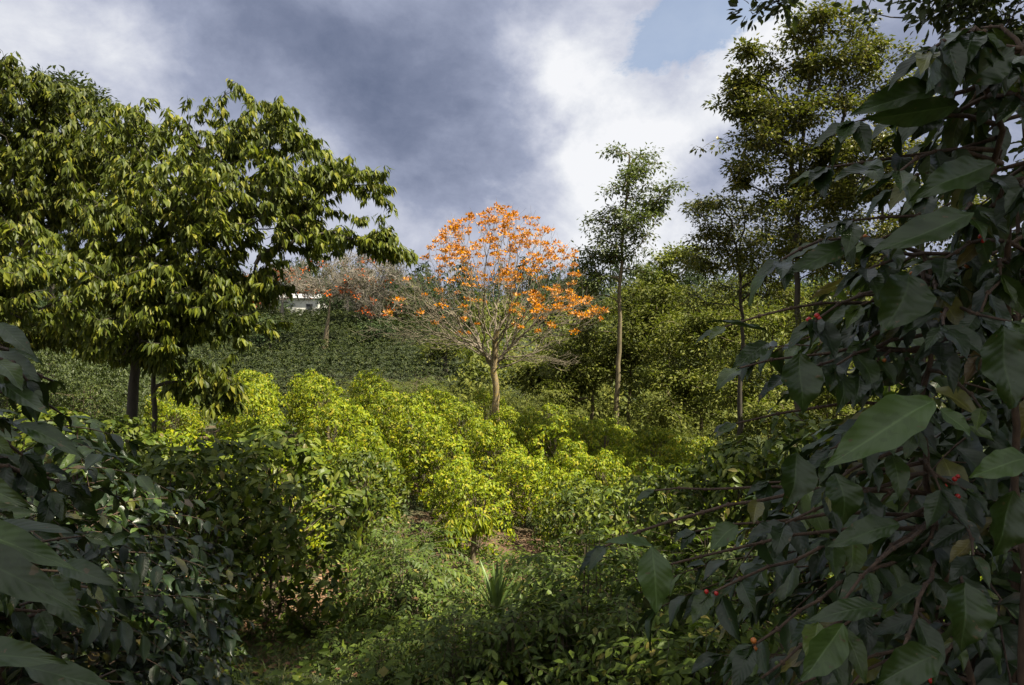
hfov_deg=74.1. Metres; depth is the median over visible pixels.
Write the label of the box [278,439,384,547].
coffee bush
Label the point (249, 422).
coffee bush
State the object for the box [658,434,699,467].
coffee bush
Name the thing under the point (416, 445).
coffee bush
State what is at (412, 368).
coffee bush
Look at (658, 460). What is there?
coffee bush
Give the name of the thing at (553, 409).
coffee bush
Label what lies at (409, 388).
wild bush
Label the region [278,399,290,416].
coffee bush
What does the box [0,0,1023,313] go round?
sky
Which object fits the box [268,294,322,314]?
farm house
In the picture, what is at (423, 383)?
wild bush
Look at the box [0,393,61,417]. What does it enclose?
wild bush
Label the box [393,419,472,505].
coffee bush
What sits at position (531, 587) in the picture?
wild shrub
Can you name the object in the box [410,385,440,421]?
coffee bush
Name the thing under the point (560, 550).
wild shrub
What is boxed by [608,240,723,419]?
feathery tree
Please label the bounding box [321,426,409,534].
coffee bush
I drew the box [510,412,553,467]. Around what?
coffee bush
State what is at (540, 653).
wild shrub
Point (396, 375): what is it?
coffee bush
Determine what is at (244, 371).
coffee bush
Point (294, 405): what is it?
coffee bush
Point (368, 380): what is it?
coffee bush
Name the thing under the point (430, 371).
coffee bush
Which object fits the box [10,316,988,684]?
ground
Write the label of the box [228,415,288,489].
coffee bush
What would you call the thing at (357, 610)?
wild shrub
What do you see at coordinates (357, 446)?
coffee bush
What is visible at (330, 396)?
coffee bush
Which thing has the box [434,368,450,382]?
coffee bush
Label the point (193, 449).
coffee bush
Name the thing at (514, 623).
wild shrub
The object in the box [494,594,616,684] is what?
wild shrub
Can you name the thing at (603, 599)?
wild shrub
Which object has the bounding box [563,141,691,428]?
slender tree
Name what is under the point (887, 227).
broad crowned tree
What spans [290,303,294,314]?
door
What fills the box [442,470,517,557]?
coffee bush
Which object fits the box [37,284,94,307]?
ridge tree
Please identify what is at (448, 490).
coffee bush
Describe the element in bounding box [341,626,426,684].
wild shrub
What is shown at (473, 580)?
wild shrub
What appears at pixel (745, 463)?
coffee bush
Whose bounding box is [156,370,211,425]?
coffee bush
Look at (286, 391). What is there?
coffee bush
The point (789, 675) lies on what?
coffee bush
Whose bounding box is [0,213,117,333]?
drooping tree
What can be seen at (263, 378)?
coffee bush
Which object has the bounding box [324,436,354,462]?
coffee bush
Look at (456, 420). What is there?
coffee bush
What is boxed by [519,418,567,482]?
coffee bush
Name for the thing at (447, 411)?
coffee bush
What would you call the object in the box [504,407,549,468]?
coffee bush
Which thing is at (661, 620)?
wild shrub
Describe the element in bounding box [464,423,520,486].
coffee bush
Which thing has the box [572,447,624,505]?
coffee bush
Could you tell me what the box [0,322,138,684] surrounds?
coffee tree
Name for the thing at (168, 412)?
coffee bush
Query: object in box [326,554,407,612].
wild shrub
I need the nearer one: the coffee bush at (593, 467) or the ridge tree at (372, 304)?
the coffee bush at (593, 467)
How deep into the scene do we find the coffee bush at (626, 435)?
30.00 m
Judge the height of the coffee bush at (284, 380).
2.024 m
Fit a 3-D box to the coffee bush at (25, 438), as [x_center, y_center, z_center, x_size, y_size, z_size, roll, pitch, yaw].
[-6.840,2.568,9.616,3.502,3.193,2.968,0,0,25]
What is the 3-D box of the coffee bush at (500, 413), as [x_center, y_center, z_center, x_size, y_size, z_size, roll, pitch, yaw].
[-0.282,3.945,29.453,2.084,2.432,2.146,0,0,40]
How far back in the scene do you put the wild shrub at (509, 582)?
13.09 m
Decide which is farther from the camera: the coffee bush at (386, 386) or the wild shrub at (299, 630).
the coffee bush at (386, 386)
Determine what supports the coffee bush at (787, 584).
on the ground at (414, 510)
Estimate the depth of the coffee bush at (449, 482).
17.95 m
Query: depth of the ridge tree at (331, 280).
103.45 m
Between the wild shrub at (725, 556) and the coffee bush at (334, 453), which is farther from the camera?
the coffee bush at (334, 453)
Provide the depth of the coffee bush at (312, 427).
24.70 m
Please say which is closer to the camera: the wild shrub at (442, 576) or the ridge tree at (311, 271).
the wild shrub at (442, 576)
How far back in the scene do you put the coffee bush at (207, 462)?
7.94 m
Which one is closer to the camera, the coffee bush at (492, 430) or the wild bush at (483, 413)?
the coffee bush at (492, 430)
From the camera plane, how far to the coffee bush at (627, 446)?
25.82 m
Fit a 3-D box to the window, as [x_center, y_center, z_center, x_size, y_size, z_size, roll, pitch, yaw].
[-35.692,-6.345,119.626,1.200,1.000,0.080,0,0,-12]
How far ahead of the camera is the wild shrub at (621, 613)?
5.83 m
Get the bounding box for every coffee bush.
[0,404,80,442]
[0,409,243,684]
[0,425,237,684]
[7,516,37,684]
[8,433,210,643]
[10,484,261,684]
[11,413,122,565]
[13,407,107,463]
[62,433,226,609]
[69,434,313,673]
[79,416,131,434]
[81,415,179,494]
[96,565,252,684]
[140,396,200,446]
[140,427,231,498]
[143,388,201,434]
[144,400,199,448]
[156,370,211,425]
[160,424,374,642]
[160,442,264,541]
[173,383,216,433]
[181,398,205,431]
[191,436,287,521]
[210,384,280,441]
[214,372,265,428]
[214,413,287,470]
[215,433,273,483]
[217,402,279,433]
[218,446,341,574]
[220,398,268,433]
[226,382,282,429]
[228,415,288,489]
[231,368,263,405]
[232,416,275,446]
[239,370,288,422]
[242,381,287,428]
[269,373,286,385]
[273,386,290,408]
[278,376,293,392]
[278,385,293,406]
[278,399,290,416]
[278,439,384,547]
[281,372,314,418]
[284,368,330,432]
[287,382,334,432]
[291,376,352,437]
[295,373,333,426]
[296,403,366,478]
[299,387,340,440]
[299,413,344,447]
[303,395,355,460]
[306,450,411,556]
[316,395,360,444]
[317,402,379,452]
[320,367,342,383]
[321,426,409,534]
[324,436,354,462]
[332,377,349,395]
[334,430,401,523]
[337,459,405,522]
[338,371,356,386]
[338,435,386,487]
[344,368,393,417]
[348,371,381,413]
[352,382,403,431]
[361,392,414,447]
[362,389,393,421]
[363,390,403,437]
[368,391,410,447]
[372,368,390,379]
[377,391,434,472]
[377,411,420,461]
[386,369,406,381]
[386,400,446,483]
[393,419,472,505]
[393,423,449,493]
[400,377,413,385]
[404,365,425,381]
[406,434,478,509]
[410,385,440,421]
[412,372,440,385]
[415,387,451,413]
[418,366,442,385]
[419,389,465,433]
[423,458,497,544]
[429,463,489,528]
[431,406,488,456]
[433,401,484,461]
[433,402,463,440]
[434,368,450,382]
[436,381,457,391]
[442,405,472,456]
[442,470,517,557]
[455,417,510,471]
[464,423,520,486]
[466,387,508,429]
[471,374,491,389]
[473,424,526,496]
[485,448,539,506]
[487,405,524,445]
[490,408,524,453]
[490,453,554,527]
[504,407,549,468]
[506,465,557,528]
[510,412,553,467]
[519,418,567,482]
[527,416,587,487]
[528,466,596,546]
[529,478,622,580]
[530,402,571,445]
[539,487,601,563]
[546,415,577,452]
[548,439,593,487]
[554,414,596,450]
[561,453,612,502]
[561,488,623,556]
[565,420,610,470]
[567,419,599,459]
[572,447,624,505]
[573,474,682,582]
[578,417,627,477]
[581,451,633,508]
[589,417,617,455]
[598,436,642,476]
[602,427,643,456]
[603,448,644,489]
[606,424,632,472]
[612,484,661,545]
[617,463,744,596]
[618,454,675,505]
[623,166,1023,684]
[625,486,672,541]
[626,427,679,477]
[628,424,675,473]
[646,463,684,508]
[647,440,815,623]
[649,426,687,465]
[653,454,685,481]
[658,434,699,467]
[660,443,706,496]
[679,410,862,619]
[679,435,722,464]
[693,360,1022,684]
[714,227,1023,684]
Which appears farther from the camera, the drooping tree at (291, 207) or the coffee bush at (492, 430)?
the coffee bush at (492, 430)
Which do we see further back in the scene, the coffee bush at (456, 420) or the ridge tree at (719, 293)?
the ridge tree at (719, 293)
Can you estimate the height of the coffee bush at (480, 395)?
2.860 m
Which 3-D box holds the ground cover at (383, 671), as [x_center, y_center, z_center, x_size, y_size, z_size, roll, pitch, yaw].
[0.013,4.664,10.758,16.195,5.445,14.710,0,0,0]
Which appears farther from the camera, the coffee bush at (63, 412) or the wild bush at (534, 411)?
the wild bush at (534, 411)
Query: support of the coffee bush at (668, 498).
on the ground at (414, 510)
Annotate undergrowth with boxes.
[0,284,225,442]
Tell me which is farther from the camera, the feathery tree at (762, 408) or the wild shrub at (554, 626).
the feathery tree at (762, 408)
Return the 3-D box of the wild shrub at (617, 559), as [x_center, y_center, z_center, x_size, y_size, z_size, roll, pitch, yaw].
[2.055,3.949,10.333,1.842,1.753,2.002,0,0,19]
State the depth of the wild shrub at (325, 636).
7.36 m
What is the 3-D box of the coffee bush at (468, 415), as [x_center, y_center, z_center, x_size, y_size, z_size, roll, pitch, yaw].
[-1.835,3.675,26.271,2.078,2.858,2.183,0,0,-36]
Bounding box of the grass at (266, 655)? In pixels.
[93,578,796,684]
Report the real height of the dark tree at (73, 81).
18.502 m
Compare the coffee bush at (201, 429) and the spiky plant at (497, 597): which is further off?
the coffee bush at (201, 429)
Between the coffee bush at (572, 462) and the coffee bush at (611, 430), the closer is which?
the coffee bush at (572, 462)
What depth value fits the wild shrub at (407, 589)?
9.23 m
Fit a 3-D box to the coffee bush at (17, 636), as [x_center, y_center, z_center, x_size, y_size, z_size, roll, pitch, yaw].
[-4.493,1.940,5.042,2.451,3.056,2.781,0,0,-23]
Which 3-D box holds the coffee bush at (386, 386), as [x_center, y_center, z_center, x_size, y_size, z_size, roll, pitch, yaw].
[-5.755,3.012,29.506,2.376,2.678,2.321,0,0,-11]
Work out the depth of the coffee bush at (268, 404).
25.57 m
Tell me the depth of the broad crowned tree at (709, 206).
26.75 m
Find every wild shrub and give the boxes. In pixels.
[263,597,353,648]
[289,627,359,673]
[318,589,379,632]
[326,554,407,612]
[336,539,470,642]
[336,608,410,655]
[337,520,417,594]
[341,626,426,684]
[344,520,487,630]
[358,616,475,684]
[381,595,533,684]
[397,592,503,674]
[417,621,556,684]
[420,568,463,591]
[439,564,506,618]
[439,602,584,684]
[468,586,608,684]
[475,556,550,622]
[476,551,612,629]
[480,529,682,682]
[481,590,570,683]
[485,576,518,597]
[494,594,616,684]
[507,573,604,619]
[514,541,585,589]
[532,564,683,679]
[547,593,692,684]
[549,544,630,601]
[567,545,724,676]
[577,567,782,684]
[581,620,793,684]
[591,558,727,621]
[602,541,673,594]
[616,525,806,647]
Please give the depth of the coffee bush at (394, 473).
17.24 m
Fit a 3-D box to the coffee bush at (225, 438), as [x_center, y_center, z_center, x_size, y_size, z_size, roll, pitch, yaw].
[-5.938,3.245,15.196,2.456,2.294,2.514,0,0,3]
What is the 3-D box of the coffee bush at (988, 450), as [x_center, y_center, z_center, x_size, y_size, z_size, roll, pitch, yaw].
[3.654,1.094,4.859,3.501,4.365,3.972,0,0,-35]
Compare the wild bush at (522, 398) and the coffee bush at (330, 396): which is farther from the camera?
the wild bush at (522, 398)
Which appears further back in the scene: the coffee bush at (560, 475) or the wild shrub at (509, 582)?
the coffee bush at (560, 475)
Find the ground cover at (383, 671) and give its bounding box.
[8,510,965,684]
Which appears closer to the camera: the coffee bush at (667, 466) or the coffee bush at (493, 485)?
the coffee bush at (493, 485)
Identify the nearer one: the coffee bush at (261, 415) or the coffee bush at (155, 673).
the coffee bush at (155, 673)
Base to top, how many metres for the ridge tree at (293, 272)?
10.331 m
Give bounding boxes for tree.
[0,49,158,422]
[0,62,122,396]
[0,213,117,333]
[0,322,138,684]
[19,78,419,435]
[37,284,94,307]
[88,254,249,433]
[227,272,299,311]
[235,281,279,314]
[245,258,316,319]
[246,310,285,351]
[250,258,323,292]
[287,251,381,348]
[313,292,355,311]
[316,250,419,322]
[317,261,385,315]
[346,199,608,440]
[352,313,400,343]
[360,271,424,308]
[369,290,419,324]
[374,269,473,322]
[415,328,474,374]
[438,514,498,570]
[447,290,531,323]
[489,332,582,399]
[498,281,583,328]
[521,284,670,419]
[537,270,623,338]
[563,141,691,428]
[579,24,1023,684]
[591,291,639,316]
[592,274,713,457]
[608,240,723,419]
[631,301,791,459]
[666,189,815,475]
[683,271,753,312]
[690,0,937,453]
[691,276,875,473]
[726,0,1023,173]
[733,280,872,313]
[740,360,897,437]
[778,123,996,391]
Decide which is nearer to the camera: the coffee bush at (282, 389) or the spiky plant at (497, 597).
the spiky plant at (497, 597)
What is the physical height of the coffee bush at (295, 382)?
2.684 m
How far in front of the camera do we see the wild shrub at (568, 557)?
8.75 m
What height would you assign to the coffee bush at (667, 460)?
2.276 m
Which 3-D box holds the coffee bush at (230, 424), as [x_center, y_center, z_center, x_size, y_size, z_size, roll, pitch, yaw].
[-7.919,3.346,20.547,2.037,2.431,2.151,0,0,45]
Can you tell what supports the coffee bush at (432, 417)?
on the ground at (414, 510)
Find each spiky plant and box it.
[398,658,417,684]
[468,560,518,628]
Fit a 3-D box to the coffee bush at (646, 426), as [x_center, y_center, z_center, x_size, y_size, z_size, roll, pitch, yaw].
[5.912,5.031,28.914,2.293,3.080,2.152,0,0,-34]
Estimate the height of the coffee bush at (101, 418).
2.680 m
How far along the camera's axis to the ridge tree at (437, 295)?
99.48 m
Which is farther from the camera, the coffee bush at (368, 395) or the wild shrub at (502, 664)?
the coffee bush at (368, 395)
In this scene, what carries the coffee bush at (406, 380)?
on the ground at (414, 510)
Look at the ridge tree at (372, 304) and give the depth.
91.06 m
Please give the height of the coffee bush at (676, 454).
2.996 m
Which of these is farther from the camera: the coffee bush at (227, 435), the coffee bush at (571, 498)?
the coffee bush at (227, 435)
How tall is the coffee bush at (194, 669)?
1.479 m
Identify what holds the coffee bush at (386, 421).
on the ground at (414, 510)
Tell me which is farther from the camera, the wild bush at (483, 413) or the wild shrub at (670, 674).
the wild bush at (483, 413)
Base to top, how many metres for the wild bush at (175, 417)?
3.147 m
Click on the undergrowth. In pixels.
(70, 374)
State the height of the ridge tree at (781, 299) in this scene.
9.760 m
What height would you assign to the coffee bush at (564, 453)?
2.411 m
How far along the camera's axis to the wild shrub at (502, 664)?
6.69 m
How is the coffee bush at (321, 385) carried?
on the ground at (414, 510)
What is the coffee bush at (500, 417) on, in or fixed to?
on the ground at (414, 510)
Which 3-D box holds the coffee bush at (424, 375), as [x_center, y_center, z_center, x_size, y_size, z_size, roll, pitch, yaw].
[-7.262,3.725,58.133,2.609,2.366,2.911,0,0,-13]
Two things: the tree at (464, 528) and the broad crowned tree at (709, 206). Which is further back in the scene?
the broad crowned tree at (709, 206)
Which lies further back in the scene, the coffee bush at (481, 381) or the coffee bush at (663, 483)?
the coffee bush at (481, 381)
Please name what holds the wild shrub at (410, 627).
on the ground at (414, 510)
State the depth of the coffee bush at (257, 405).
22.08 m
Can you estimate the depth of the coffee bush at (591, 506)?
17.19 m
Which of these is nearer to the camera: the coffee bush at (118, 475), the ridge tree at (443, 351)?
the coffee bush at (118, 475)
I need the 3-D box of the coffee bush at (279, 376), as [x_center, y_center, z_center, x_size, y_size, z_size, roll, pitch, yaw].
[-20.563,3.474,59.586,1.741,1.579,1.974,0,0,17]
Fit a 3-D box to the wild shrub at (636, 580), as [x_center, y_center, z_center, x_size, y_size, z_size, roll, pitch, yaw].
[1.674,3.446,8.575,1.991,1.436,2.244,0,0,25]
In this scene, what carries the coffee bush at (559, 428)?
on the ground at (414, 510)
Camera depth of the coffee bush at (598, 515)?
12.09 m
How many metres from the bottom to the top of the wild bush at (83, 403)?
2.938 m
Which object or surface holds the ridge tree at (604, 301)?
on the ground at (414, 510)
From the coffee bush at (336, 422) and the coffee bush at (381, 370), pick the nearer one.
the coffee bush at (336, 422)
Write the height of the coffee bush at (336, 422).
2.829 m
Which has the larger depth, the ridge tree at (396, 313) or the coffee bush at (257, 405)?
the ridge tree at (396, 313)
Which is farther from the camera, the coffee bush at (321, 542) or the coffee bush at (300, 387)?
the coffee bush at (300, 387)
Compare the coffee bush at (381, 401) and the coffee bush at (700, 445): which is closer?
the coffee bush at (381, 401)
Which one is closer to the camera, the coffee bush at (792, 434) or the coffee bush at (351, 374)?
the coffee bush at (792, 434)
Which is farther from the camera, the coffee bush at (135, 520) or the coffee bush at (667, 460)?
the coffee bush at (667, 460)
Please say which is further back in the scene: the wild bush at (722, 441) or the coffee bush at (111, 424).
the wild bush at (722, 441)
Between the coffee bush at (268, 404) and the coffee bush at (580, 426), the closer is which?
the coffee bush at (268, 404)
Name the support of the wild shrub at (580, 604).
on the ground at (414, 510)
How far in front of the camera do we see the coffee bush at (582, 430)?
27.92 m
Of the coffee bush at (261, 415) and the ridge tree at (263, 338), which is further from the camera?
the ridge tree at (263, 338)
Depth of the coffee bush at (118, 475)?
8.09 m
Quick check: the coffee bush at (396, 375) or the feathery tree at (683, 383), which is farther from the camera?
the coffee bush at (396, 375)
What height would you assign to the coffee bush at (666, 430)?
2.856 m
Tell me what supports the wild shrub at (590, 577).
on the ground at (414, 510)
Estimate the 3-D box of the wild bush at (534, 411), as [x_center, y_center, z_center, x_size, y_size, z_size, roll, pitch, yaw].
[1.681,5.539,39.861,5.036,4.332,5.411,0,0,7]
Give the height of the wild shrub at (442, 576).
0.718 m
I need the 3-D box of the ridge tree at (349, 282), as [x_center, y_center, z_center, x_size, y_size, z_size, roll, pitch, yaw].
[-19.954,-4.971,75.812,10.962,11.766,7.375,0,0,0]
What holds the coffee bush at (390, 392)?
on the ground at (414, 510)
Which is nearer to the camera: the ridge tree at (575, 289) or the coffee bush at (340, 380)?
the coffee bush at (340, 380)
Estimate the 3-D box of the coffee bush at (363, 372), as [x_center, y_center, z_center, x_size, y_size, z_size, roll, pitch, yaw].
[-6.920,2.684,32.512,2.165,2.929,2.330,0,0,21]
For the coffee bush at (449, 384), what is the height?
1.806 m
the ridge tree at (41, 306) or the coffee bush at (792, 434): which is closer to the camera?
the coffee bush at (792, 434)
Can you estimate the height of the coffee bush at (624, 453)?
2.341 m
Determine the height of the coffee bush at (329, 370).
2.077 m
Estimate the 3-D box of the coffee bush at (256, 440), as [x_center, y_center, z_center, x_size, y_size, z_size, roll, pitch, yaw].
[-3.403,2.662,9.714,2.804,3.008,2.901,0,0,-13]
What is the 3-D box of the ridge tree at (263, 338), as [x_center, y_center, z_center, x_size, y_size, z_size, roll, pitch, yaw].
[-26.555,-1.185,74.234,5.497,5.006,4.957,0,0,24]
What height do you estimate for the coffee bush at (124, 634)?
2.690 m
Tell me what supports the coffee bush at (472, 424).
on the ground at (414, 510)
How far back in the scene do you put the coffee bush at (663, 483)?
9.54 m
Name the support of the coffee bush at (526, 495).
on the ground at (414, 510)
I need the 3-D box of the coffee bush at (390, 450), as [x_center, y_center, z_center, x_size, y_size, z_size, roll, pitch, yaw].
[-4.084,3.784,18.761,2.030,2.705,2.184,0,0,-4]
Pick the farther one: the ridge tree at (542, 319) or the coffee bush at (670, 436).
the ridge tree at (542, 319)
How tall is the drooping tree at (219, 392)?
6.950 m
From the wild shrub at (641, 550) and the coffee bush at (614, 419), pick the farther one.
the coffee bush at (614, 419)
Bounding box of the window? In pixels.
[306,304,312,308]
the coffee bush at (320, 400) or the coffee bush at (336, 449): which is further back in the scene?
the coffee bush at (320, 400)
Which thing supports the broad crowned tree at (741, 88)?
on the ground at (414, 510)
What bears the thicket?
on the ground at (414, 510)
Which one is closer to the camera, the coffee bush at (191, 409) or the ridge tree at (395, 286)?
the coffee bush at (191, 409)
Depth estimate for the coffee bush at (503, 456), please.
22.12 m
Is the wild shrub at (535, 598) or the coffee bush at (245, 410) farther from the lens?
the coffee bush at (245, 410)
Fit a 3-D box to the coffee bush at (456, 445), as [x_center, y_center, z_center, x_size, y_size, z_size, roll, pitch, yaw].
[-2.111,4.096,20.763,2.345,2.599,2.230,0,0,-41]
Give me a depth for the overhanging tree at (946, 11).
5.57 m
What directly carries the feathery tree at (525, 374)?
on the ground at (414, 510)
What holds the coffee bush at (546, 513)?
on the ground at (414, 510)
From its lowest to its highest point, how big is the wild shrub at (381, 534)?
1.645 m
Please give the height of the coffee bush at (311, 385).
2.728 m
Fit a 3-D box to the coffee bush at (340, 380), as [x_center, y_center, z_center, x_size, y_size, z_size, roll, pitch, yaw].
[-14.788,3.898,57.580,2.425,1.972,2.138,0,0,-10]
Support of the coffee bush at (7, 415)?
on the ground at (414, 510)
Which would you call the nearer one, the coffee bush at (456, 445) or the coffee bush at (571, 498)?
the coffee bush at (571, 498)
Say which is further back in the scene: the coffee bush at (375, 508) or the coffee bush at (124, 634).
the coffee bush at (375, 508)
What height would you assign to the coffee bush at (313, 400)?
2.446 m
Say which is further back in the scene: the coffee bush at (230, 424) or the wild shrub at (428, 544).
the coffee bush at (230, 424)
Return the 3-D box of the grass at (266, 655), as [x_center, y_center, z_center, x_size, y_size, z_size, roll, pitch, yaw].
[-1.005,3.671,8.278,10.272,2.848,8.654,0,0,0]
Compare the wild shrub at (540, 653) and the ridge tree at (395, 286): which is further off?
the ridge tree at (395, 286)
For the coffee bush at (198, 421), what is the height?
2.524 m
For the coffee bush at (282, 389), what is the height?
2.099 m
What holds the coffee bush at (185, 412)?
on the ground at (414, 510)
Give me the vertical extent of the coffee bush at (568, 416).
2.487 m
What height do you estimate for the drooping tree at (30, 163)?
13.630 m
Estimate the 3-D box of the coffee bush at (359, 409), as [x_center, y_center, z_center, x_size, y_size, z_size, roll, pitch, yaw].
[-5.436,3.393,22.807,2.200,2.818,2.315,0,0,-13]
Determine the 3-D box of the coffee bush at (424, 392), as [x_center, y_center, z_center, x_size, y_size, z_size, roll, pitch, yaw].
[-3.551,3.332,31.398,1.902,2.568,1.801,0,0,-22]
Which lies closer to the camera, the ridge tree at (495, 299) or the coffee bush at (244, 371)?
the coffee bush at (244, 371)
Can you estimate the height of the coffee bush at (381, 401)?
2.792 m
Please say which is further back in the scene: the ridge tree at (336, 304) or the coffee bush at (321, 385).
the ridge tree at (336, 304)
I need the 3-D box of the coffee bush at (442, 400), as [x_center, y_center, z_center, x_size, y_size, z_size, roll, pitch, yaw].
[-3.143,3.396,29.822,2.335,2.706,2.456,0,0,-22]
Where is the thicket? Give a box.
[338,286,984,468]
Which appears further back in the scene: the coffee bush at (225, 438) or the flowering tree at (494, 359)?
the flowering tree at (494, 359)
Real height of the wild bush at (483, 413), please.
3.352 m
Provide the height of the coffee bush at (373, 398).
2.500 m
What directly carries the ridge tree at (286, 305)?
on the ground at (414, 510)
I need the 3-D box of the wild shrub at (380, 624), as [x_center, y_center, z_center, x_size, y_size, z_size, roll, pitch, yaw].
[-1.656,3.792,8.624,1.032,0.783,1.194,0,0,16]
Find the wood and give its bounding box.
[8,249,902,312]
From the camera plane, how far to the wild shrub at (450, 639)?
6.28 m
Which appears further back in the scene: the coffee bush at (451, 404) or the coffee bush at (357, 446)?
the coffee bush at (451, 404)
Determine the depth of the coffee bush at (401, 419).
25.32 m
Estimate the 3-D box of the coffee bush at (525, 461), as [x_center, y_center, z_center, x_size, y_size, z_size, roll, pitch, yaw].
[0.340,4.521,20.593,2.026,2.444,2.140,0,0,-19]
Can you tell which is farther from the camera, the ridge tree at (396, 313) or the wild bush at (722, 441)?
the ridge tree at (396, 313)
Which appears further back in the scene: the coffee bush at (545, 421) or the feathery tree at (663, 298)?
the feathery tree at (663, 298)
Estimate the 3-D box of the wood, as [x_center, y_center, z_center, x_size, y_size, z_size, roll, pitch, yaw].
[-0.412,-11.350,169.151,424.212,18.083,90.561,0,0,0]
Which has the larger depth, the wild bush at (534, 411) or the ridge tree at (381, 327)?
the ridge tree at (381, 327)
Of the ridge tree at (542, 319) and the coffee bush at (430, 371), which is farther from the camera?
the ridge tree at (542, 319)
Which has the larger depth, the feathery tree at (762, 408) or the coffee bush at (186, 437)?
the feathery tree at (762, 408)
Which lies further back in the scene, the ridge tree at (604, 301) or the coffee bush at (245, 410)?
the ridge tree at (604, 301)
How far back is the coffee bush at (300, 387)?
29.03 m
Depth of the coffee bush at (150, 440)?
9.72 m
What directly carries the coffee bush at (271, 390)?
on the ground at (414, 510)
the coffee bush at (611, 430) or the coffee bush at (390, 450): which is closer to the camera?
the coffee bush at (390, 450)
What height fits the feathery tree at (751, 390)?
11.447 m
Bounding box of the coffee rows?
[0,306,489,378]
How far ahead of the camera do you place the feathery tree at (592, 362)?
39.17 m
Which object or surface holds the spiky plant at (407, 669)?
on the ground at (414, 510)
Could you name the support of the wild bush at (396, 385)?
on the ground at (414, 510)
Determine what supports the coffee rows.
on the ground at (414, 510)
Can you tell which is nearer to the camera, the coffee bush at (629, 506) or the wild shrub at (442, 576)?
the wild shrub at (442, 576)
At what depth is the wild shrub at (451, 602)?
7.60 m
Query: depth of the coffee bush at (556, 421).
24.97 m
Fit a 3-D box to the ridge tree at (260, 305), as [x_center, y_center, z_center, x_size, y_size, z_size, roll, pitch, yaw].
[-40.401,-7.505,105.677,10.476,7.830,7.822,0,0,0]
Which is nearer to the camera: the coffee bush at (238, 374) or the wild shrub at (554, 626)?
the wild shrub at (554, 626)
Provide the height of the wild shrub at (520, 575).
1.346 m
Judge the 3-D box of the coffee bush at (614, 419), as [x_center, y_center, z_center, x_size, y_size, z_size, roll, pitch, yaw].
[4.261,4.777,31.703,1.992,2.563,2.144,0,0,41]
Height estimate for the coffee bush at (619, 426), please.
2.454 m
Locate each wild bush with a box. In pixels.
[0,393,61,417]
[50,384,139,430]
[123,376,220,439]
[353,376,416,418]
[397,375,452,413]
[400,378,438,399]
[458,406,491,434]
[501,371,543,410]
[511,403,574,446]
[700,436,734,461]
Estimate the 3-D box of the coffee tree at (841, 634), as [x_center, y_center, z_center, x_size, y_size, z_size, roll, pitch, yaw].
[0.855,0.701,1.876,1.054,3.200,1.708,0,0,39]

